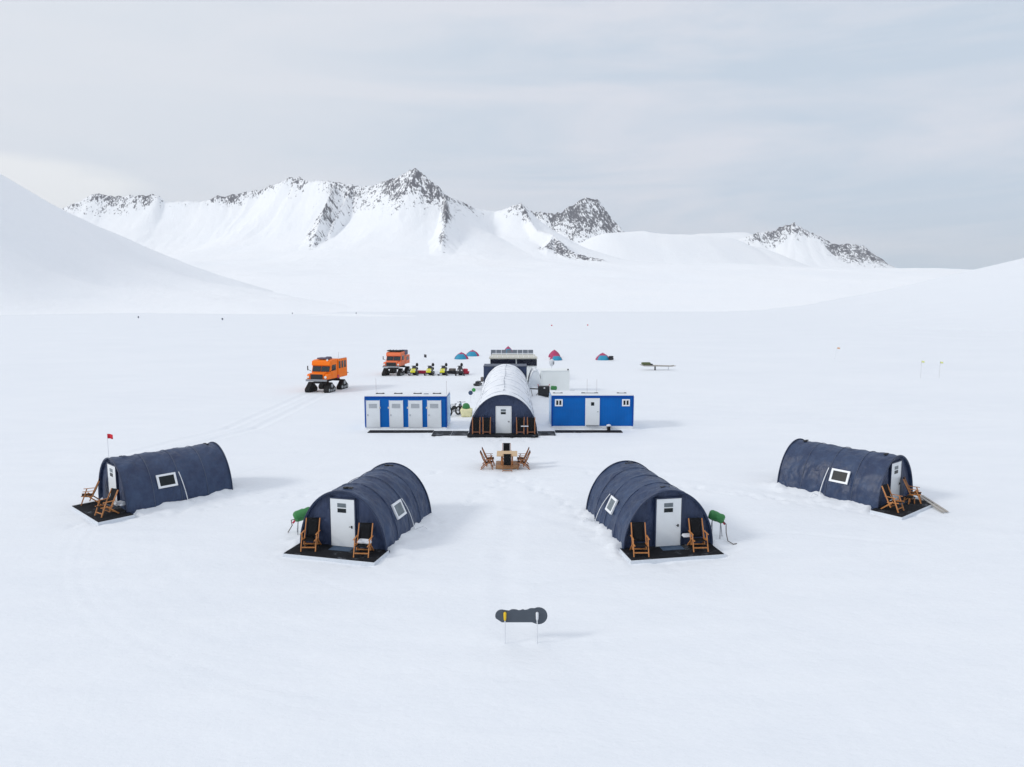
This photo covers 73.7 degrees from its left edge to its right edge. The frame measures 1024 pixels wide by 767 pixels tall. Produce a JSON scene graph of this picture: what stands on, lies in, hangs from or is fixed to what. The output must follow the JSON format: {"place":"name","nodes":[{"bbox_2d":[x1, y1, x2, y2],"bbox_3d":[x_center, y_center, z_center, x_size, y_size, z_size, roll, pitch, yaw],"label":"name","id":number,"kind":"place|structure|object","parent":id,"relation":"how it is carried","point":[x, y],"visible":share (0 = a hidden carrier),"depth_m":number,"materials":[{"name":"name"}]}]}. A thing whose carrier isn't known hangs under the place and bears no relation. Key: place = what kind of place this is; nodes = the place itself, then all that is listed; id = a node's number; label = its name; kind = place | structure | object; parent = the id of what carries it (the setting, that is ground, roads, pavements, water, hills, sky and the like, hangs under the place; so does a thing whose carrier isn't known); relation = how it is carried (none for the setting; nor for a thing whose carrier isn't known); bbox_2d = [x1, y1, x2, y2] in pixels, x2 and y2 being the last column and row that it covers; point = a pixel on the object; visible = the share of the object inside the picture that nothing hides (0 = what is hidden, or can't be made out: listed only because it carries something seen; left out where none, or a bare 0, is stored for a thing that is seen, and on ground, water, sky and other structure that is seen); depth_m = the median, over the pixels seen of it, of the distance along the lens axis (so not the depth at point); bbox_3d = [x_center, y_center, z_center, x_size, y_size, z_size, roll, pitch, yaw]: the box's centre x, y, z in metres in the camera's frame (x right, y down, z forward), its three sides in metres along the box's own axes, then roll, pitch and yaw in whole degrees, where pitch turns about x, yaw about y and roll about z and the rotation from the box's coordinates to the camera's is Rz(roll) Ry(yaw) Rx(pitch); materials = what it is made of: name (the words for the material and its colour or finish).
{"place":"outdoors","nodes":[
{"label":"outdoors","id":0,"kind":"place"},
{"bbox_2d":[0,174,398,316],"bbox_3d":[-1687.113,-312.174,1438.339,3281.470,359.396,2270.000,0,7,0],"label":"hill","id":1,"kind":"structure","parent":0,"point":[54,259],"depth_m":873.53,"materials":[{"name":"white snow"}]},
{"bbox_2d":[0,311,1023,766],"bbox_3d":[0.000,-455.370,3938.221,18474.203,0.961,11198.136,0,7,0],"label":"snow ground","id":2,"kind":"structure","parent":0,"point":[798,627],"depth_m":24.00,"materials":[{"name":"white snow"}]},
{"bbox_2d":[71,499,134,525],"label":"entrance deck","id":3,"kind":"structure","parent":2,"relation":"on","point":[87,510],"depth_m":29.64,"materials":[{"name":"black rubber"}]},
{"bbox_2d":[81,478,100,505],"bbox_3d":[-19.245,4.947,31.171,0.805,1.062,0.625,-4,8,-28],"label":"deck chair","id":4,"kind":"object","parent":3,"relation":"on","point":[89,495],"visible":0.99,"depth_m":31.05,"materials":[{"name":"brown wood"}]},
{"bbox_2d":[94,488,118,517],"bbox_3d":[-17.496,5.149,29.465,0.625,1.062,0.805,4,8,33],"label":"deck chair","id":5,"kind":"object","parent":3,"relation":"on","point":[113,492],"visible":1,"depth_m":29.52,"materials":[{"name":"brown wood"}]},
{"bbox_2d":[114,501,125,505],"bbox_3d":[-17.183,5.259,29.948,0.460,0.155,0.280,4,8,28],"label":"bundle","id":6,"kind":"object","parent":3,"relation":"on","point":[119,503],"visible":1,"depth_m":29.85,"materials":[{"name":"white fabric"}]},
{"bbox_2d":[107,434,112,456],"bbox_3d":[-19.851,3.858,33.886,0.318,2.800,0.078,1,7,10],"label":"marker flag","id":7,"kind":"object","parent":2,"relation":"on","point":[110,436],"visible":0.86,"depth_m":33.75,"materials":[{"name":"red fabric"}]},
{"bbox_2d":[98,442,232,513],"bbox_3d":[-16.305,4.359,32.382,4.220,2.466,4.800,6,9,41],"label":"arched tent","id":8,"kind":"object","parent":2,"relation":"on","point":[144,480],"visible":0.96,"depth_m":31.49,"materials":[{"name":"blue fabric"}]},
{"bbox_2d":[106,462,119,506],"bbox_3d":[-18.058,4.580,30.850,1.085,1.918,0.137,6,9,41],"label":"door","id":9,"kind":"structure","parent":8,"relation":"in","point":[112,476],"depth_m":30.73,"materials":[{"name":"white metal"}]},
{"bbox_2d":[156,472,177,488],"bbox_3d":[-15.735,4.422,31.134,0.328,0.601,0.838,6,9,41],"label":"window","id":10,"kind":"structure","parent":8,"relation":"in","point":[169,479],"depth_m":31.12,"materials":[{"name":"white glass"}]},
{"bbox_2d":[288,507,308,534],"bbox_3d":[-8.493,5.492,27.349,0.970,1.098,0.633,-2,7,-20],"label":"fuel drum","id":11,"kind":"object","parent":2,"relation":"on","point":[299,515],"visible":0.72,"depth_m":27.12,"materials":[{"name":"metal"}]},
{"bbox_2d":[305,352,348,392],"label":"tracked truck","id":12,"kind":"object","parent":2,"relation":"on","point":[326,370],"visible":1,"depth_m":71.39,"materials":[{"name":"orange metal"}]},
{"bbox_2d":[283,542,388,566],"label":"entrance deck","id":13,"kind":"structure","parent":2,"relation":"on","point":[324,553],"depth_m":24.81,"materials":[{"name":"black rubber"}]},
{"bbox_2d":[300,517,321,551],"bbox_3d":[-7.494,5.626,25.416,0.625,1.062,0.805,0,7,0],"label":"deck chair","id":14,"kind":"object","parent":13,"relation":"on","point":[312,524],"visible":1,"depth_m":25.59,"materials":[{"name":"brown wood"}]},
{"bbox_2d":[328,546,353,551],"bbox_3d":[-6.345,6.141,25.391,0.850,0.012,0.420,2,7,13],"label":"doormat","id":15,"kind":"object","parent":13,"relation":"on","point":[341,548],"visible":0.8,"depth_m":25.39,"materials":[{"name":"blue fabric"}]},
{"bbox_2d":[353,523,373,557],"bbox_3d":[-5.398,5.697,24.811,0.625,1.062,0.805,0,7,4],"label":"deck chair","id":16,"kind":"object","parent":13,"relation":"on","point":[366,532],"visible":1,"depth_m":25.00,"materials":[{"name":"black fabric"}]},
{"bbox_2d":[357,539,371,543],"bbox_3d":[-5.375,5.757,24.893,0.500,0.140,0.200,2,7,14],"label":"blanket","id":17,"kind":"object","parent":16,"relation":"on","point":[363,541],"visible":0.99,"depth_m":24.83,"materials":[{"name":"white fabric"}]},
{"bbox_2d":[300,462,431,551],"bbox_3d":[-5.519,4.924,27.631,4.226,2.452,4.652,2,7,14],"label":"arched tent","id":18,"kind":"object","parent":2,"relation":"on","point":[390,501],"visible":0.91,"depth_m":25.87,"materials":[{"name":"blue fabric"}]},
{"bbox_2d":[329,496,356,547],"bbox_3d":[-6.333,5.208,25.527,1.085,1.918,0.133,2,7,14],"label":"door","id":19,"kind":"structure","parent":18,"relation":"in","point":[342,510],"depth_m":25.53,"materials":[{"name":"white plastic"}]},
{"bbox_2d":[391,499,406,519],"bbox_3d":[-4.435,4.935,26.784,0.328,0.601,0.813,2,7,14],"label":"window","id":20,"kind":"structure","parent":18,"relation":"in","point":[398,508],"depth_m":26.75,"materials":[{"name":"white glass"}]},
{"bbox_2d":[382,350,410,375],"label":"tracked truck","id":21,"kind":"object","parent":2,"relation":"on","point":[395,360],"visible":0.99,"depth_m":87.60,"materials":[{"name":"orange metal"}]},
{"bbox_2d":[367,430,433,432],"bbox_3d":[-7.980,3.458,49.068,4.640,0.060,0.850,0,7,0],"label":"rubber mat","id":22,"kind":"object","parent":2,"relation":"on","point":[400,431],"visible":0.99,"depth_m":48.95,"materials":[{"name":"black rubber"}]},
{"bbox_2d":[364,381,450,428],"bbox_3d":[-7.705,1.493,50.678,6.052,3.535,2.510,0,7,0],"label":"container cabin","id":23,"kind":"object","parent":2,"relation":"on","point":[406,409],"visible":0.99,"depth_m":49.56,"materials":[{"name":"blue metal"}]},
{"bbox_2d":[366,400,379,426],"bbox_3d":[-10.085,2.197,49.553,0.994,2.000,0.110,0,7,0],"label":"door","id":24,"kind":"structure","parent":23,"relation":"in","point":[372,406],"depth_m":49.54,"materials":[{"name":"grey metal"}]},
{"bbox_2d":[389,400,402,426],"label":"door","id":25,"kind":"structure","parent":23,"relation":"in","point":[395,406],"depth_m":49.54,"materials":[{"name":"grey metal"}]},
{"bbox_2d":[408,400,422,426],"bbox_3d":[-7.018,2.197,49.553,1.012,2.000,0.110,0,7,0],"label":"door","id":26,"kind":"structure","parent":23,"relation":"in","point":[414,406],"depth_m":49.54,"materials":[{"name":"grey metal"}]},
{"bbox_2d":[427,400,440,426],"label":"door","id":27,"kind":"structure","parent":23,"relation":"in","point":[433,406],"depth_m":49.54,"materials":[{"name":"grey metal"}]},
{"bbox_2d":[408,363,418,375],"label":"snowmobile","id":28,"kind":"object","parent":2,"relation":"on","point":[413,370],"visible":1,"depth_m":86.93,"materials":[{"name":"plastic"}]},
{"bbox_2d":[417,370,425,373],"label":"cargo sled","id":29,"kind":"object","parent":2,"relation":"on","point":[422,371],"visible":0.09,"depth_m":89.11,"materials":[{"name":"red plastic"}]},
{"bbox_2d":[424,363,434,375],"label":"snowmobile","id":30,"kind":"object","parent":2,"relation":"on","point":[429,370],"visible":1,"depth_m":86.94,"materials":[{"name":"plastic"}]},
{"bbox_2d":[431,431,451,435],"bbox_3d":[-4.960,3.534,48.422,1.320,0.060,1.650,0,7,0],"label":"rubber mat","id":31,"kind":"object","parent":2,"relation":"on","point":[441,433],"visible":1,"depth_m":48.20,"materials":[{"name":"black rubber"}]},
{"bbox_2d":[438,363,447,375],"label":"snowmobile","id":32,"kind":"object","parent":2,"relation":"on","point":[443,370],"visible":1,"depth_m":86.98,"materials":[{"name":"plastic"}]},
{"bbox_2d":[448,368,456,373],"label":"cargo sled","id":33,"kind":"object","parent":2,"relation":"on","point":[452,371],"visible":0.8,"depth_m":88.95,"materials":[{"name":"plastic"}]},
{"bbox_2d":[450,403,460,415],"bbox_3d":[-4.780,2.135,56.035,0.728,1.036,1.860,5,9,38],"label":"fat bike","id":34,"kind":"object","parent":2,"relation":"on","point":[453,408],"visible":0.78,"depth_m":56.10,"materials":[{"name":"black metal"}]},
{"bbox_2d":[451,431,468,435],"bbox_3d":[-3.695,3.534,48.422,1.150,0.060,1.650,0,7,0],"label":"rubber mat","id":35,"kind":"object","parent":2,"relation":"on","point":[459,433],"visible":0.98,"depth_m":48.20,"materials":[{"name":"black rubber"}]},
{"bbox_2d":[455,363,464,375],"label":"snowmobile","id":36,"kind":"object","parent":2,"relation":"on","point":[460,371],"visible":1,"depth_m":86.87,"materials":[{"name":"plastic"}]},
{"bbox_2d":[454,352,468,358],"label":"dome tent","id":37,"kind":"object","parent":2,"relation":"on","point":[460,355],"visible":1,"depth_m":112.08,"materials":[{"name":"fabric"}]},
{"bbox_2d":[455,354,465,358],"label":"door panel","id":38,"kind":"structure","parent":37,"relation":"in","point":[460,356],"depth_m":111.94,"materials":[{"name":"blue fabric"}]},
{"bbox_2d":[463,368,468,374],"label":"cargo sled","id":39,"kind":"object","parent":2,"relation":"on","point":[465,371],"visible":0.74,"depth_m":88.44,"materials":[{"name":"red plastic"}]},
{"bbox_2d":[460,406,472,416],"bbox_3d":[-3.718,2.202,55.550,0.994,0.995,0.766,0,7,0],"label":"crate","id":40,"kind":"object","parent":2,"relation":"on","point":[466,412],"visible":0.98,"depth_m":55.21,"materials":[{"name":"beige plastic"}]},
{"bbox_2d":[463,403,469,408],"bbox_3d":[-3.747,2.129,55.725,0.618,1.132,0.924,-1,7,-6],"label":"fuel drum","id":41,"kind":"object","parent":2,"relation":"on","point":[466,405],"visible":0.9,"depth_m":55.28,"materials":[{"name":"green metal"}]},
{"bbox_2d":[466,350,478,355],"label":"dome tent","id":42,"kind":"object","parent":2,"relation":"on","point":[472,353],"visible":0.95,"depth_m":118.53,"materials":[{"name":"fabric"}]},
{"bbox_2d":[466,352,476,355],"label":"door panel","id":43,"kind":"structure","parent":42,"relation":"in","point":[469,353],"depth_m":118.38,"materials":[{"name":"blue fabric"}]},
{"bbox_2d":[473,377,483,385],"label":"black pulk","id":44,"kind":"object","parent":2,"relation":"on","point":[477,383],"visible":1,"depth_m":76.67,"materials":[{"name":"plastic"}]},
{"bbox_2d":[480,450,492,469],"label":"deck chair","id":45,"kind":"object","parent":2,"relation":"on","point":[489,461],"visible":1,"depth_m":38.05,"materials":[{"name":"brown wood"}]},
{"bbox_2d":[482,447,494,465],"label":"deck chair","id":46,"kind":"object","parent":2,"relation":"on","point":[491,457],"visible":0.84,"depth_m":38.97,"materials":[{"name":"brown wood"}]},
{"bbox_2d":[467,433,537,436],"bbox_3d":[-0.635,3.586,47.552,4.910,0.060,1.110,0,7,0],"label":"rubber mat","id":47,"kind":"object","parent":2,"relation":"on","point":[502,435],"visible":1,"depth_m":47.21,"materials":[{"name":"rubber"}]},
{"bbox_2d":[472,417,479,433],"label":"folded deck chair","id":48,"kind":"object","parent":47,"relation":"on","point":[475,424],"visible":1,"depth_m":47.69,"materials":[{"name":"black fabric"}]},
{"bbox_2d":[482,417,490,433],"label":"folded deck chair","id":49,"kind":"object","parent":47,"relation":"on","point":[486,424],"visible":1,"depth_m":47.70,"materials":[{"name":"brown wood"}]},
{"bbox_2d":[516,417,524,433],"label":"folded deck chair","id":50,"kind":"object","parent":47,"relation":"on","point":[519,422],"visible":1,"depth_m":47.69,"materials":[{"name":"brown wood"}]},
{"bbox_2d":[527,417,534,433],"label":"folded deck chair","id":51,"kind":"object","parent":47,"relation":"on","point":[531,424],"visible":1,"depth_m":47.69,"materials":[{"name":"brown wood"}]},
{"bbox_2d":[469,364,536,432],"bbox_3d":[-0.620,0.822,59.852,4.830,2.951,24.268,0,7,0],"label":"long arched tent","id":52,"kind":"object","parent":2,"relation":"on","point":[504,401],"visible":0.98,"depth_m":48.12,"materials":[{"name":"white fabric"}]},
{"bbox_2d":[496,406,510,432],"bbox_3d":[-0.590,2.544,47.945,1.105,1.918,0.141,0,7,0],"label":"door","id":53,"kind":"structure","parent":52,"relation":"in","point":[503,413],"depth_m":47.95,"materials":[{"name":"white metal"}]},
{"bbox_2d":[483,364,526,381],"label":"annex","id":54,"kind":"object","parent":2,"relation":"on","point":[488,368],"visible":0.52,"depth_m":71.96,"materials":[{"name":"blue fabric"}]},
{"bbox_2d":[496,451,517,468],"bbox_3d":[-0.280,4.331,38.693,1.260,0.765,1.288,0,7,0],"label":"dining table","id":55,"kind":"object","parent":2,"relation":"on","point":[499,465],"visible":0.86,"depth_m":38.34,"materials":[{"name":"brown wood"}]},
{"bbox_2d":[502,443,511,459],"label":"deck chair","id":56,"kind":"object","parent":2,"relation":"on","point":[506,446],"visible":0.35,"depth_m":40.36,"materials":[{"name":"black fabric"}]},
{"bbox_2d":[502,454,512,470],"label":"deck chair","id":57,"kind":"object","parent":2,"relation":"on","point":[508,459],"visible":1,"depth_m":37.65,"materials":[{"name":"black fabric"}]},
{"bbox_2d":[489,353,537,380],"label":"flat roofed hut","id":58,"kind":"object","parent":2,"relation":"on","point":[529,360],"visible":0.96,"depth_m":80.23,"materials":[{"name":"white metal"}]},
{"bbox_2d":[491,350,532,353],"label":"solar rack","id":59,"kind":"object","parent":58,"relation":"on","point":[511,351],"visible":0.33,"depth_m":93.20,"materials":[{"name":"grey metal"}]},
{"bbox_2d":[495,607,546,642],"bbox_3d":[0.253,6.588,18.467,1.414,1.089,0.093,0,7,0],"label":"display board","id":60,"kind":"object","parent":2,"relation":"on","point":[537,615],"visible":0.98,"depth_m":18.45,"materials":[{"name":"grey plastic"}]},
{"bbox_2d":[517,447,528,465],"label":"deck chair","id":61,"kind":"object","parent":2,"relation":"on","point":[525,455],"visible":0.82,"depth_m":39.08,"materials":[{"name":"brown wood"}]},
{"bbox_2d":[517,450,530,469],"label":"deck chair","id":62,"kind":"object","parent":2,"relation":"on","point":[523,462],"visible":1,"depth_m":38.05,"materials":[{"name":"brown wood"}]},
{"bbox_2d":[528,367,540,388],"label":"white shelter","id":63,"kind":"object","parent":2,"relation":"on","point":[534,379],"visible":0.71,"depth_m":71.11,"materials":[{"name":"white fabric"}]},
{"bbox_2d":[530,384,549,396],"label":"generator","id":64,"kind":"object","parent":2,"relation":"on","point":[543,390],"visible":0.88,"depth_m":66.78,"materials":[{"name":"black metal"}]},
{"bbox_2d":[538,431,555,435],"bbox_3d":[2.450,3.540,48.372,1.200,0.060,1.550,0,7,0],"label":"rubber mat","id":65,"kind":"object","parent":2,"relation":"on","point":[546,433],"visible":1,"depth_m":48.20,"materials":[{"name":"black rubber"}]},
{"bbox_2d":[549,359,553,367],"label":"satellite dish","id":66,"kind":"object","parent":2,"relation":"on","point":[551,362],"visible":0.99,"depth_m":74.70,"materials":[{"name":"white metal"}]},
{"bbox_2d":[548,349,559,356],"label":"dome tent","id":67,"kind":"object","parent":2,"relation":"on","point":[552,353],"visible":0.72,"depth_m":116.24,"materials":[{"name":"fabric"}]},
{"bbox_2d":[540,368,569,389],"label":"storage box","id":68,"kind":"object","parent":2,"relation":"on","point":[559,378],"visible":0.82,"depth_m":70.34,"materials":[{"name":"white metal"}]},
{"bbox_2d":[550,354,561,360],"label":"dome tent","id":69,"kind":"object","parent":2,"relation":"on","point":[555,357],"visible":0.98,"depth_m":110.28,"materials":[{"name":"fabric"}]},
{"bbox_2d":[552,356,561,360],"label":"door panel","id":70,"kind":"structure","parent":69,"relation":"in","point":[556,358],"depth_m":110.13,"materials":[{"name":"blue fabric"}]},
{"bbox_2d":[555,430,622,432],"bbox_3d":[5.500,3.455,49.092,4.800,0.060,0.800,0,7,0],"label":"rubber mat","id":71,"kind":"object","parent":2,"relation":"on","point":[588,431],"visible":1,"depth_m":48.95,"materials":[{"name":"black rubber"}]},
{"bbox_2d":[549,390,633,428],"bbox_3d":[5.845,1.467,50.685,6.052,3.585,2.590,0,7,0],"label":"container cabin","id":72,"kind":"object","parent":2,"relation":"on","point":[586,409],"visible":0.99,"depth_m":49.63,"materials":[{"name":"blue metal"}]},
{"bbox_2d":[555,399,562,405],"bbox_3d":[3.394,1.390,49.522,0.560,0.510,0.075,0,7,0],"label":"window","id":73,"kind":"structure","parent":72,"relation":"in","point":[558,402],"depth_m":49.49,"materials":[{"name":"white glass"}]},
{"bbox_2d":[585,398,599,425],"bbox_3d":[5.845,2.087,49.586,1.041,2.050,0.100,0,7,0],"label":"door","id":74,"kind":"structure","parent":72,"relation":"in","point":[592,405],"depth_m":49.56,"materials":[{"name":"white metal"}]},
{"bbox_2d":[622,399,629,405],"bbox_3d":[8.267,1.390,49.522,0.560,0.510,0.075,0,7,0],"label":"window","id":75,"kind":"structure","parent":72,"relation":"in","point":[625,402],"depth_m":49.49,"materials":[{"name":"white glass"}]},
{"bbox_2d":[595,353,608,359],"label":"dome tent","id":76,"kind":"object","parent":2,"relation":"on","point":[602,356],"visible":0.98,"depth_m":110.26,"materials":[{"name":"fabric"}]},
{"bbox_2d":[597,355,608,359],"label":"door panel","id":77,"kind":"structure","parent":76,"relation":"in","point":[602,357],"depth_m":110.15,"materials":[{"name":"blue fabric"}]},
{"bbox_2d":[583,460,712,549],"bbox_3d":[5.175,4.891,27.864,4.220,2.466,4.923,-1,7,-10],"label":"arched tent","id":78,"kind":"object","parent":2,"relation":"on","point":[623,495],"visible":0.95,"depth_m":25.90,"materials":[{"name":"blue fabric"}]},
{"bbox_2d":[605,495,617,514],"bbox_3d":[3.990,4.866,27.365,0.328,0.601,0.700,-1,7,-10],"label":"window","id":79,"kind":"structure","parent":78,"relation":"in","point":[612,502],"depth_m":27.33,"materials":[{"name":"white glass"}]},
{"bbox_2d":[654,496,682,546],"bbox_3d":[5.868,5.201,25.581,1.085,1.918,0.141,-1,7,-10],"label":"door","id":80,"kind":"structure","parent":78,"relation":"in","point":[668,513],"depth_m":25.58,"materials":[{"name":"white metal"}]},
{"bbox_2d":[640,362,675,369],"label":"raised sledge","id":81,"kind":"object","parent":2,"relation":"on","point":[648,364],"visible":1,"depth_m":93.77,"materials":[{"name":"white wood"}]},
{"bbox_2d":[620,543,724,563],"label":"entrance deck","id":82,"kind":"structure","parent":2,"relation":"on","point":[658,555],"depth_m":24.82,"materials":[{"name":"black rubber"}]},
{"bbox_2d":[630,522,649,556],"bbox_3d":[4.651,5.690,24.873,0.625,1.062,0.805,0,7,0],"label":"deck chair","id":83,"kind":"object","parent":82,"relation":"on","point":[637,528],"visible":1,"depth_m":25.05,"materials":[{"name":"black fabric"}]},
{"bbox_2d":[659,545,683,550],"bbox_3d":[5.962,6.132,25.467,0.850,0.012,0.420,-1,7,-10],"label":"doormat","id":84,"kind":"object","parent":82,"relation":"on","point":[674,547],"visible":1,"depth_m":25.49,"materials":[{"name":"blue fabric"}]},
{"bbox_2d":[687,518,708,551],"bbox_3d":[6.915,5.630,25.379,0.625,1.062,0.805,0,7,-3],"label":"deck chair","id":85,"kind":"object","parent":82,"relation":"on","point":[695,528],"visible":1,"depth_m":25.55,"materials":[{"name":"brown wood"}]},
{"bbox_2d":[682,533,689,537],"bbox_3d":[6.554,5.685,25.573,0.340,0.093,0.220,-1,7,-11],"label":"tray","id":86,"kind":"object","parent":85,"relation":"on","point":[684,535],"visible":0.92,"depth_m":25.52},
{"bbox_2d":[708,510,736,544],"bbox_3d":[8.230,5.563,26.547,1.200,1.142,0.575,5,9,39],"label":"fuel drum","id":87,"kind":"object","parent":2,"relation":"on","point":[716,516],"visible":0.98,"depth_m":26.56,"materials":[{"name":"green metal"}]},
{"bbox_2d":[777,438,912,508],"bbox_3d":[15.956,4.282,33.078,4.224,2.453,4.924,-5,8,-38],"label":"arched tent","id":88,"kind":"object","parent":2,"relation":"on","point":[860,476],"visible":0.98,"depth_m":32.08,"materials":[{"name":"blue fabric"}]},
{"bbox_2d":[829,468,850,484],"bbox_3d":[15.299,4.334,31.874,0.328,0.601,0.860,-5,8,-38],"label":"window","id":89,"kind":"structure","parent":88,"relation":"in","point":[837,475],"depth_m":31.85,"materials":[{"name":"white glass"}]},
{"bbox_2d":[888,460,901,500],"bbox_3d":[17.637,4.518,31.379,1.085,1.918,0.141,-5,8,-38],"label":"door","id":90,"kind":"structure","parent":88,"relation":"in","point":[895,473],"depth_m":31.34,"materials":[{"name":"white metal"}]},
{"bbox_2d":[870,497,933,519],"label":"entrance deck","id":91,"kind":"structure","parent":2,"relation":"on","point":[911,509],"depth_m":30.22,"materials":[{"name":"black rubber"}]},
{"bbox_2d":[880,484,903,512],"bbox_3d":[16.808,5.069,30.136,0.625,1.062,0.805,-5,8,-38],"label":"deck chair","id":92,"kind":"object","parent":91,"relation":"on","point":[885,488],"visible":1,"depth_m":30.17,"materials":[{"name":"brown wood"}]},
{"bbox_2d":[904,495,915,503],"bbox_3d":[18.138,5.306,31.148,0.380,0.321,0.280,-2,7,-17],"label":"stool","id":93,"kind":"object","parent":91,"relation":"on","point":[909,496],"visible":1,"depth_m":31.11,"materials":[{"name":"brown wood"}]},
{"bbox_2d":[902,477,921,503],"bbox_3d":[18.455,4.913,31.466,0.805,1.062,0.625,4,8,32],"label":"deck chair","id":94,"kind":"object","parent":91,"relation":"on","point":[917,492],"visible":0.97,"depth_m":31.40,"materials":[{"name":"brown wood"}]},
{"bbox_2d":[916,495,944,511],"bbox_3d":[19.135,5.454,31.329,0.130,0.050,2.563,1,9,5],"label":"plank","id":95,"kind":"object","parent":2,"relation":"on","point":[933,505],"visible":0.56,"depth_m":30.96,"materials":[{"name":"grey wood"}]},
{"bbox_2d":[921,495,948,511],"bbox_3d":[19.325,5.480,31.232,0.090,0.050,2.262,1,9,5],"label":"plank","id":96,"kind":"object","parent":2,"relation":"on","point":[936,504],"visible":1,"depth_m":31.13,"materials":[{"name":"grey wood"}]},
{"bbox_2d":[0,0,1023,269],"label":"sky","id":97,"kind":"structure","parent":0,"point":[894,129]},
{"bbox_2d":[62,168,970,311],"bbox_3d":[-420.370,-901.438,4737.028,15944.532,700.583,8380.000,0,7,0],"label":"mountain range","id":98,"kind":"structure","parent":0,"point":[414,240],"depth_m":2887.56,"materials":[{"name":"white snow"}]},
{"bbox_2d":[690,258,1023,331],"bbox_3d":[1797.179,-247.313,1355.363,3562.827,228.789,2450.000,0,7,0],"label":"hill","id":99,"kind":"structure","parent":0,"point":[989,298],"depth_m":477.40,"materials":[{"name":"white snow"}]}
]}

